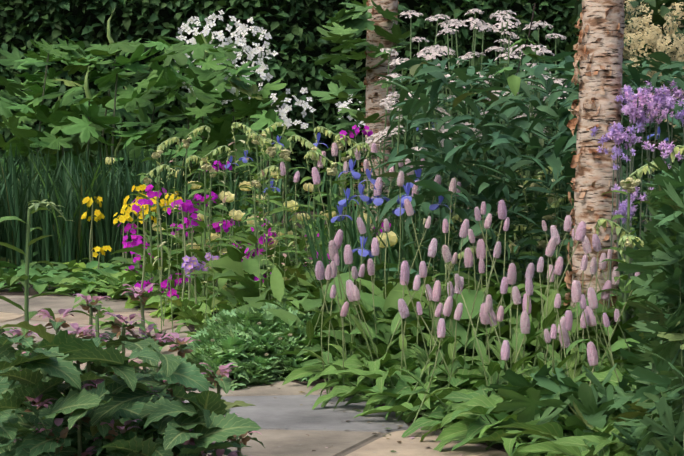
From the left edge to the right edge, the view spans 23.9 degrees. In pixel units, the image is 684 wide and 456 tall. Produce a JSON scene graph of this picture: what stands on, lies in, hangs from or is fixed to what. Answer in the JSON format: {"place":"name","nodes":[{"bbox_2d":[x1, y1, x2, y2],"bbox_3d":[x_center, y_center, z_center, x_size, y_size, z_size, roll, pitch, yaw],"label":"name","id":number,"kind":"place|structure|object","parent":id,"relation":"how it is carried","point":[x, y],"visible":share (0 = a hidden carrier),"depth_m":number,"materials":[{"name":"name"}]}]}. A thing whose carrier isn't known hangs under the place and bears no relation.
{"place":"outdoors","nodes":[
{"label":"outdoors","id":0,"kind":"place"},
{"bbox_2d":[17,317,412,455],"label":"paving joint sand","id":1,"kind":"structure","parent":0,"point":[409,424],"depth_m":2.99,"materials":[{"name":"beige sand"}]},
{"bbox_2d":[0,210,648,452],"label":"bed soil","id":2,"kind":"structure","parent":0,"point":[32,291],"depth_m":6.11,"materials":[{"name":"brown soil"}]},
{"bbox_2d":[52,257,276,349],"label":"ground cover plants","id":3,"kind":"object","parent":2,"relation":"on","point":[187,311],"visible":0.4,"depth_m":5.45,"materials":[{"name":"green plant"}]},
{"bbox_2d":[184,300,359,390],"bbox_3d":[-0.226,0.280,4.121,0.551,0.184,0.952,-1,3,-24],"label":"geranium","id":4,"kind":"object","parent":2,"relation":"on","point":[245,341],"depth_m":3.82,"materials":[{"name":"green plant"}]},
{"bbox_2d":[196,319,291,364],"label":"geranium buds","id":5,"kind":"object","parent":4,"relation":"attached to","point":[258,323],"visible":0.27,"depth_m":3.84,"materials":[{"name":"plant"}]},
{"bbox_2d":[361,0,398,235],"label":"birch trunk","id":6,"kind":"object","parent":2,"relation":"on","point":[375,94],"visible":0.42,"depth_m":7.97,"materials":[{"name":"brown plant"}]},
{"bbox_2d":[486,157,683,455],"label":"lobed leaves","id":7,"kind":"object","parent":2,"relation":"on","point":[658,255],"visible":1,"depth_m":2.42,"materials":[{"name":"green plant"}]},
{"bbox_2d":[563,0,624,338],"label":"birch trunk","id":8,"kind":"object","parent":2,"relation":"on","point":[599,46],"visible":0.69,"depth_m":3.84,"materials":[{"name":"brown plant"}]},
{"label":"soil","id":9,"kind":"structure","parent":0,"visible":0},
{"bbox_2d":[0,295,508,455],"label":"paving flagstones","id":10,"kind":"object","parent":9,"relation":"on","point":[284,419],"visible":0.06,"depth_m":3.23,"materials":[{"name":"stone"}]},
{"bbox_2d":[126,312,484,454],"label":"path litter","id":11,"kind":"object","parent":10,"relation":"on","point":[367,422],"visible":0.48,"depth_m":3.08,"materials":[{"name":"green plant"}]},
{"bbox_2d":[0,0,683,342],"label":"shrubs","id":12,"kind":"object","parent":9,"relation":"on","point":[69,130],"depth_m":7.05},
{"bbox_2d":[0,199,683,455],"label":"leafy plant","id":13,"kind":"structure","parent":9,"relation":"on","point":[35,370],"depth_m":2.30,"materials":[{"name":"green plant"}]},
{"bbox_2d":[0,0,683,212],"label":"hedge","id":14,"kind":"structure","parent":9,"relation":"on","point":[298,45],"depth_m":15.43,"materials":[{"name":"green plant"}]},
{"bbox_2d":[81,118,683,377],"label":"border","id":15,"kind":"object","parent":9,"relation":"on","point":[303,297],"depth_m":4.77,"materials":[{"name":"green plant"}]},
{"bbox_2d":[274,156,642,455],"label":"persicaria","id":16,"kind":"object","parent":9,"relation":"on","point":[463,421],"depth_m":3.31,"materials":[{"name":"green plant"}]},
{"bbox_2d":[280,143,639,365],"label":"flower spikes","id":17,"kind":"object","parent":16,"relation":"attached to","point":[353,292],"visible":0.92,"depth_m":3.48,"materials":[{"name":"pink plant"}]}
]}

